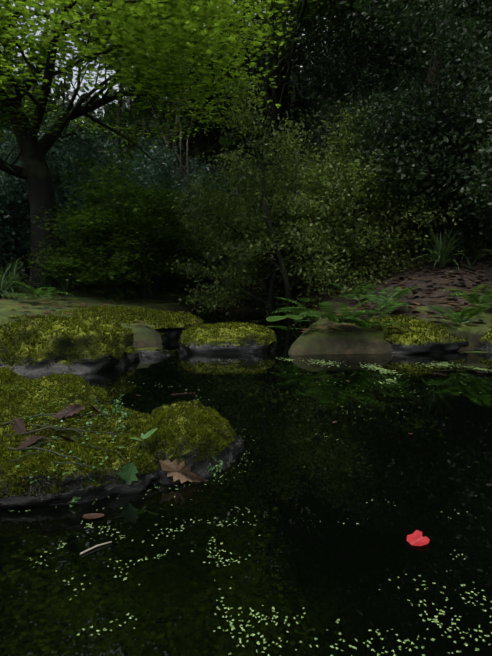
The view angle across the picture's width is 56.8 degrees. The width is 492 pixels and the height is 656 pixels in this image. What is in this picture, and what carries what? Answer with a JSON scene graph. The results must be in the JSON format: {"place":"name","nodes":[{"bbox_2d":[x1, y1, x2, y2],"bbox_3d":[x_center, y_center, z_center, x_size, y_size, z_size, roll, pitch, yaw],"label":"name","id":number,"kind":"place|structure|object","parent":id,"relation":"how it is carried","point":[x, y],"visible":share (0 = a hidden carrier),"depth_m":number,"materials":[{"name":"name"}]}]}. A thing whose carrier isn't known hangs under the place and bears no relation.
{"place":"outdoors","nodes":[
{"label":"outdoors","id":0,"kind":"place"},
{"bbox_2d":[1,3,153,150],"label":"foliage","id":1,"kind":"object","parent":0,"point":[145,125],"depth_m":14.66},
{"bbox_2d":[1,0,334,144],"label":"sky","id":2,"kind":"structure","parent":0,"point":[74,80],"materials":[{"name":"white"}]},
{"bbox_2d":[0,311,491,655],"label":"pond water","id":3,"kind":"structure","parent":0,"point":[295,483],"depth_m":0.92,"materials":[{"name":"black liquid"}]},
{"bbox_2d":[0,367,22,384],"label":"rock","id":4,"kind":"object","parent":3,"relation":"in","point":[7,379],"depth_m":1.88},
{"bbox_2d":[0,375,116,407],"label":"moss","id":5,"kind":"object","parent":3,"relation":"in","point":[111,402],"visible":0.12,"depth_m":1.64,"materials":[{"name":"green plant"}]},
{"bbox_2d":[0,366,113,406],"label":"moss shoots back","id":6,"kind":"object","parent":5,"relation":"on","point":[56,377],"visible":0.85,"depth_m":1.68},
{"bbox_2d":[0,399,160,509],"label":"shelf rock","id":7,"kind":"object","parent":3,"relation":"in","point":[114,488],"visible":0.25,"depth_m":1.04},
{"bbox_2d":[11,418,26,435],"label":"dead leaf","id":8,"kind":"object","parent":7,"relation":"on","point":[18,424],"visible":0.84,"depth_m":1.19,"materials":[{"name":"brown plant"}]},
{"bbox_2d":[17,435,44,448],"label":"dead leaf","id":9,"kind":"object","parent":7,"relation":"on","point":[29,441],"visible":0.96,"depth_m":1.11,"materials":[{"name":"brown plant"}]},
{"bbox_2d":[7,384,110,426],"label":"round leaves","id":10,"kind":"object","parent":7,"relation":"on","point":[61,406],"visible":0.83,"depth_m":1.30,"materials":[{"name":"green plant"}]},
{"bbox_2d":[56,435,74,441],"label":"brown dead leaf","id":11,"kind":"object","parent":7,"relation":"on","point":[66,438],"visible":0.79,"depth_m":1.15,"materials":[{"name":"brown plant"}]},
{"bbox_2d":[54,403,84,417],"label":"dead leaf","id":12,"kind":"object","parent":7,"relation":"on","point":[70,410],"visible":0.89,"depth_m":1.28,"materials":[{"name":"brown plant"}]},
{"bbox_2d":[2,408,142,483],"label":"twigs","id":13,"kind":"object","parent":7,"relation":"on","point":[45,427],"visible":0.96,"depth_m":1.17,"materials":[{"name":"brown wood"}]},
{"bbox_2d":[15,428,136,482],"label":"round leaves","id":14,"kind":"object","parent":7,"relation":"on","point":[79,458],"visible":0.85,"depth_m":1.09,"materials":[{"name":"green plant"}]},
{"bbox_2d":[87,403,101,413],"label":"brown dead leaf","id":15,"kind":"object","parent":7,"relation":"on","point":[96,409],"visible":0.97,"depth_m":1.35,"materials":[{"name":"brown plant"}]},
{"bbox_2d":[0,398,235,497],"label":"moss shoots","id":16,"kind":"object","parent":7,"relation":"on","point":[203,415],"visible":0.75,"depth_m":1.20,"materials":[{"name":"green plant"}]},
{"bbox_2d":[116,462,138,484],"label":"ivy leaf","id":17,"kind":"object","parent":7,"relation":"on","point":[128,472],"visible":0.79,"depth_m":1.07,"materials":[{"name":"green plant"}]},
{"bbox_2d":[144,428,157,438],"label":"green leaf","id":18,"kind":"object","parent":7,"relation":"on","point":[148,434],"visible":1,"depth_m":1.17,"materials":[{"name":"green plant"}]},
{"bbox_2d":[83,513,103,518],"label":"floating leaf","id":19,"kind":"object","parent":3,"relation":"on","point":[92,515],"visible":1,"depth_m":0.96,"materials":[{"name":"brown plant"}]},
{"bbox_2d":[80,541,111,554],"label":"floating twig","id":20,"kind":"object","parent":3,"relation":"on","point":[87,550],"visible":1,"depth_m":0.85,"materials":[{"name":"beige wood"}]},
{"bbox_2d":[9,410,253,527],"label":"duckweed","id":21,"kind":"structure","parent":3,"relation":"on","point":[169,488],"depth_m":1.12,"materials":[{"name":"green plant"}]},
{"bbox_2d":[159,458,192,483],"bbox_3d":[-0.171,0.355,1.131,0.105,0.056,0.033,24,-24,5],"label":"dead leaf","id":22,"kind":"object","parent":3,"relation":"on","point":[175,470],"visible":0.89,"depth_m":1.13,"materials":[{"name":"brown plant"}]},
{"bbox_2d":[138,401,243,483],"bbox_3d":[-0.184,0.392,1.354,0.387,0.329,0.488,0,6,-1],"label":"dome rock","id":23,"kind":"object","parent":3,"relation":"in","point":[226,456],"visible":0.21,"depth_m":1.20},
{"bbox_2d":[69,394,221,506],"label":"weeds","id":24,"kind":"object","parent":23,"relation":"on","point":[122,426],"depth_m":1.30,"materials":[{"name":"green plant"}]},
{"bbox_2d":[185,472,205,481],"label":"dead leaf","id":25,"kind":"object","parent":3,"relation":"on","point":[194,477],"visible":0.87,"depth_m":1.13,"materials":[{"name":"brown plant"}]},
{"bbox_2d":[30,410,491,655],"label":"duckweed","id":26,"kind":"object","parent":3,"relation":"on","point":[350,646],"visible":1,"depth_m":0.68,"materials":[{"name":"green plant"}]},
{"bbox_2d":[88,359,462,412],"bbox_3d":[0.133,0.264,2.254,2.027,0.001,1.204,3,7,23],"label":"duckweed","id":27,"kind":"object","parent":3,"relation":"on","point":[307,392],"visible":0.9,"depth_m":2.19,"materials":[{"name":"green plant"}]},
{"bbox_2d":[286,315,302,319],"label":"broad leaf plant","id":28,"kind":"object","parent":3,"relation":"on","point":[292,317],"visible":0.55,"depth_m":5.36,"materials":[{"name":"green plant"}]},
{"bbox_2d":[281,357,491,383],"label":"duckweed mats","id":29,"kind":"object","parent":3,"relation":"on","point":[372,366],"visible":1,"depth_m":2.64,"materials":[{"name":"green plant"}]},
{"bbox_2d":[407,530,429,545],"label":"red leaf","id":30,"kind":"object","parent":3,"relation":"on","point":[415,538],"visible":1,"depth_m":0.87,"materials":[{"name":"red plant"}]},
{"bbox_2d":[0,67,491,354],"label":"ground","id":31,"kind":"structure","parent":0,"point":[356,339],"depth_m":4.55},
{"bbox_2d":[0,170,30,276],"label":"blue bush","id":32,"kind":"object","parent":31,"relation":"on","point":[3,217],"depth_m":8.80,"materials":[{"name":"plant"}]},
{"bbox_2d":[0,49,61,176],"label":"forest tree","id":33,"kind":"object","parent":31,"relation":"on","point":[1,129],"depth_m":14.09,"materials":[{"name":"green plant"}]},
{"bbox_2d":[2,58,86,136],"bbox_3d":[-9.660,-7.498,17.836,7.994,7.274,8.802,0,6,-1],"label":"forest tree","id":34,"kind":"object","parent":31,"relation":"on","point":[69,85],"depth_m":18.12,"materials":[{"name":"green plant"}]},
{"bbox_2d":[0,148,115,275],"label":"blue bush","id":35,"kind":"object","parent":31,"relation":"on","point":[21,188],"depth_m":9.09,"materials":[{"name":"plant"}]},
{"bbox_2d":[0,97,126,276],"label":"blue bush","id":36,"kind":"object","parent":31,"relation":"on","point":[14,152],"depth_m":10.14,"materials":[{"name":"plant"}]},
{"bbox_2d":[0,25,128,174],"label":"forest tree","id":37,"kind":"object","parent":31,"relation":"on","point":[59,94],"depth_m":15.14,"materials":[{"name":"green plant"}]},
{"bbox_2d":[0,315,139,376],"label":"rock","id":38,"kind":"object","parent":31,"relation":"on","point":[87,366],"visible":0.38,"depth_m":2.47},
{"bbox_2d":[0,313,275,366],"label":"moss shoots","id":39,"kind":"object","parent":38,"relation":"on","point":[98,330],"visible":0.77,"depth_m":2.62,"materials":[{"name":"green plant"}]},
{"bbox_2d":[0,120,144,269],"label":"blue bush","id":40,"kind":"object","parent":31,"relation":"on","point":[61,195],"depth_m":8.57,"materials":[{"name":"plant"}]},
{"bbox_2d":[74,86,115,153],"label":"forest tree","id":41,"kind":"object","parent":31,"relation":"on","point":[90,97],"depth_m":25.57,"materials":[{"name":"green plant"}]},
{"bbox_2d":[9,142,209,304],"bbox_3d":[-2.021,-1.438,7.194,3.023,2.269,2.829,0,6,-1],"label":"shrub","id":42,"kind":"object","parent":31,"relation":"on","point":[157,233],"depth_m":6.60,"materials":[{"name":"green plant"}]},
{"bbox_2d":[67,307,201,341],"bbox_3d":[-1.805,0.036,4.393,2.751,0.411,2.435,0,6,-1],"label":"terrace rock","id":43,"kind":"object","parent":31,"relation":"on","point":[173,332],"visible":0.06,"depth_m":3.92,"materials":[{"name":"grey stone"}]},
{"bbox_2d":[54,123,248,291],"bbox_3d":[-2.028,-2.193,10.183,4.664,3.970,5.205,0,6,-1],"label":"blue bush","id":44,"kind":"object","parent":31,"relation":"on","point":[72,147],"depth_m":9.13,"materials":[{"name":"plant"}]},
{"bbox_2d":[135,348,173,357],"bbox_3d":[-0.635,0.220,3.044,0.316,0.175,0.231,0,6,-1],"label":"rock","id":45,"kind":"object","parent":31,"relation":"on","point":[151,352],"visible":0.29,"depth_m":2.97,"materials":[{"name":"grey stone"}]},
{"bbox_2d":[0,0,316,288],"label":"maple","id":46,"kind":"object","parent":31,"relation":"on","point":[184,18],"depth_m":6.38,"materials":[{"name":"green plant"}]},
{"bbox_2d":[57,71,264,192],"bbox_3d":[-3.170,-6.734,17.290,8.890,7.276,7.763,0,6,-1],"label":"forest tree","id":47,"kind":"object","parent":31,"relation":"on","point":[106,109],"depth_m":15.39,"materials":[{"name":"green plant"}]},
{"bbox_2d":[93,146,238,286],"bbox_3d":[-1.653,-2.550,10.139,3.832,3.848,5.799,0,6,-1],"label":"blue bush","id":48,"kind":"object","parent":31,"relation":"on","point":[191,169],"depth_m":10.13,"materials":[{"name":"plant"}]},
{"bbox_2d":[88,39,267,170],"bbox_3d":[-2.958,-9.304,22.845,8.375,8.342,10.068,0,6,-1],"label":"forest tree","id":49,"kind":"object","parent":31,"relation":"on","point":[99,112],"depth_m":20.40,"materials":[{"name":"green plant"}]},
{"bbox_2d":[63,121,293,274],"bbox_3d":[-1.917,-3.331,12.773,7.002,4.714,5.369,0,6,-1],"label":"blue bush","id":50,"kind":"object","parent":31,"relation":"on","point":[155,139],"depth_m":11.90,"materials":[{"name":"plant"}]},
{"bbox_2d":[123,86,236,217],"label":"bare wood stems","id":51,"kind":"object","parent":31,"relation":"on","point":[181,164],"visible":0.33,"depth_m":10.58,"materials":[{"name":"brown plant"}]},
{"bbox_2d":[48,3,313,198],"bbox_3d":[-1.230,-6.472,14.106,9.158,8.017,8.280,0,6,-1],"label":"forest tree","id":52,"kind":"object","parent":31,"relation":"on","point":[222,140],"depth_m":13.46,"materials":[{"name":"green plant"}]},
{"bbox_2d":[178,323,277,353],"bbox_3d":[-0.134,0.196,3.382,0.748,0.452,0.578,0,6,-1],"label":"rock","id":53,"kind":"object","parent":31,"relation":"on","point":[218,348],"visible":0.23,"depth_m":3.14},
{"bbox_2d":[6,0,468,185],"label":"trunks","id":54,"kind":"object","parent":31,"relation":"on","point":[175,142],"depth_m":11.78,"materials":[{"name":"brown wood"}]},
{"bbox_2d":[0,206,491,299],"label":"grass tufts","id":55,"kind":"object","parent":31,"relation":"on","point":[440,253],"visible":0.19,"depth_m":6.25,"materials":[{"name":"green plant"}]},
{"bbox_2d":[0,305,491,345],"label":"moss shoots","id":56,"kind":"object","parent":31,"relation":"on","point":[153,317],"visible":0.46,"depth_m":3.92,"materials":[{"name":"green plant"}]},
{"bbox_2d":[0,251,491,332],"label":"leaf litter","id":57,"kind":"object","parent":31,"relation":"on","point":[330,326],"visible":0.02,"depth_m":4.70,"materials":[{"name":"plant"}]},
{"bbox_2d":[125,11,373,180],"bbox_3d":[1.517,-9.284,11.502,12.689,11.689,8.793,5,8,42],"label":"tree","id":58,"kind":"object","parent":31,"relation":"on","point":[297,142],"depth_m":13.61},
{"bbox_2d":[12,281,491,328],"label":"ferns","id":59,"kind":"object","parent":31,"relation":"on","point":[306,314],"visible":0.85,"depth_m":3.61,"materials":[{"name":"green plant"}]},
{"bbox_2d":[95,0,453,198],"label":"tree","id":60,"kind":"object","parent":31,"relation":"on","point":[278,96],"depth_m":11.37,"materials":[{"name":"green plant"}]},
{"bbox_2d":[158,24,451,164],"bbox_3d":[3.826,-9.927,13.699,13.893,14.019,14.424,0,6,-1],"label":"forest tree","id":61,"kind":"object","parent":31,"relation":"on","point":[260,86],"depth_m":12.65,"materials":[{"name":"green plant"}]},
{"bbox_2d":[297,298,313,301],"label":"leaf","id":62,"kind":"object","parent":31,"relation":"on","point":[306,299],"visible":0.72,"depth_m":5.96,"materials":[{"name":"green plant"}]},
{"bbox_2d":[156,63,462,319],"bbox_3d":[0.677,-1.436,6.673,4.147,3.679,4.159,0,6,-1],"label":"shrub","id":63,"kind":"object","parent":31,"relation":"on","point":[302,212],"depth_m":5.83,"materials":[{"name":"green plant"}]},
{"bbox_2d":[156,0,486,220],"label":"forest tree","id":64,"kind":"object","parent":31,"relation":"on","point":[265,22],"depth_m":13.17,"materials":[{"name":"green plant"}]},
{"bbox_2d":[230,129,473,268],"bbox_3d":[1.752,-1.644,7.187,3.982,2.550,4.102,0,6,-1],"label":"shrub","id":65,"kind":"object","parent":31,"relation":"on","point":[372,203],"depth_m":6.08,"materials":[{"name":"green plant"}]},
{"bbox_2d":[225,0,491,228],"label":"evergreen","id":66,"kind":"object","parent":31,"relation":"on","point":[363,73],"depth_m":9.08,"materials":[{"name":"green plant"}]},
{"bbox_2d":[228,0,491,159],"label":"evergreen","id":67,"kind":"object","parent":31,"relation":"on","point":[315,18],"depth_m":9.66,"materials":[{"name":"green plant"}]},
{"bbox_2d":[250,3,490,83],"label":"forest tree","id":68,"kind":"object","parent":31,"relation":"on","point":[332,42],"depth_m":17.73,"materials":[{"name":"green plant"}]},
{"bbox_2d":[252,67,490,245],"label":"tree","id":69,"kind":"object","parent":31,"relation":"on","point":[338,112],"depth_m":8.18,"materials":[{"name":"green plant"}]},
{"bbox_2d":[274,0,491,129],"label":"evergreen","id":70,"kind":"object","parent":31,"relation":"on","point":[426,2],"depth_m":10.99,"materials":[{"name":"green plant"}]},
{"bbox_2d":[324,0,491,188],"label":"tree","id":71,"kind":"object","parent":31,"relation":"on","point":[407,83],"depth_m":7.71,"materials":[{"name":"green plant"}]},
{"bbox_2d":[328,58,491,255],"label":"tree","id":72,"kind":"object","parent":31,"relation":"on","point":[442,167],"depth_m":5.40,"materials":[{"name":"green plant"}]},
{"bbox_2d":[339,0,491,261],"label":"tree","id":73,"kind":"object","parent":31,"relation":"on","point":[480,217],"depth_m":5.45,"materials":[{"name":"green plant"}]},
{"bbox_2d":[365,318,468,354],"bbox_3d":[1.152,0.121,3.471,1.120,0.414,0.813,0,6,-1],"label":"mound rock","id":74,"kind":"object","parent":31,"relation":"on","point":[433,346],"visible":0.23,"depth_m":3.14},
{"bbox_2d":[342,0,491,268],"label":"tree","id":75,"kind":"object","parent":31,"relation":"on","point":[483,163],"depth_m":5.22,"materials":[{"name":"green plant"}]},
{"bbox_2d":[463,251,480,268],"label":"broadleaf plant stems","id":76,"kind":"object","parent":31,"relation":"on","point":[469,261],"visible":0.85,"depth_m":5.20,"materials":[{"name":"green plant"}]},
{"bbox_2d":[474,332,491,351],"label":"mound rock","id":77,"kind":"object","parent":31,"relation":"on","point":[484,345],"visible":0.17,"depth_m":3.25,"materials":[{"name":"grey stone"}]},
{"bbox_2d":[215,100,299,195],"bbox_3d":[0.001,-11.122,26.888,7.758,7.152,8.111,0,6,-1],"label":"forest tree","id":78,"kind":"object","parent":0,"point":[260,157],"depth_m":25.61,"materials":[{"name":"green plant"}]},
{"bbox_2d":[266,316,286,321],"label":"leaf","id":79,"kind":"object","parent":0,"point":[273,318],"visible":0.93,"depth_m":5.42,"materials":[{"name":"green plant"}]},
{"bbox_2d":[228,42,361,181],"bbox_3d":[2.344,-9.905,20.490,8.966,7.331,6.938,0,6,-1],"label":"forest tree","id":80,"kind":"object","parent":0,"point":[292,87],"depth_m":20.13,"materials":[{"name":"green plant"}]},
{"bbox_2d":[227,0,362,119],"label":"forest tree","id":81,"kind":"object","parent":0,"point":[296,63],"depth_m":19.50,"materials":[{"name":"green plant"}]}
]}

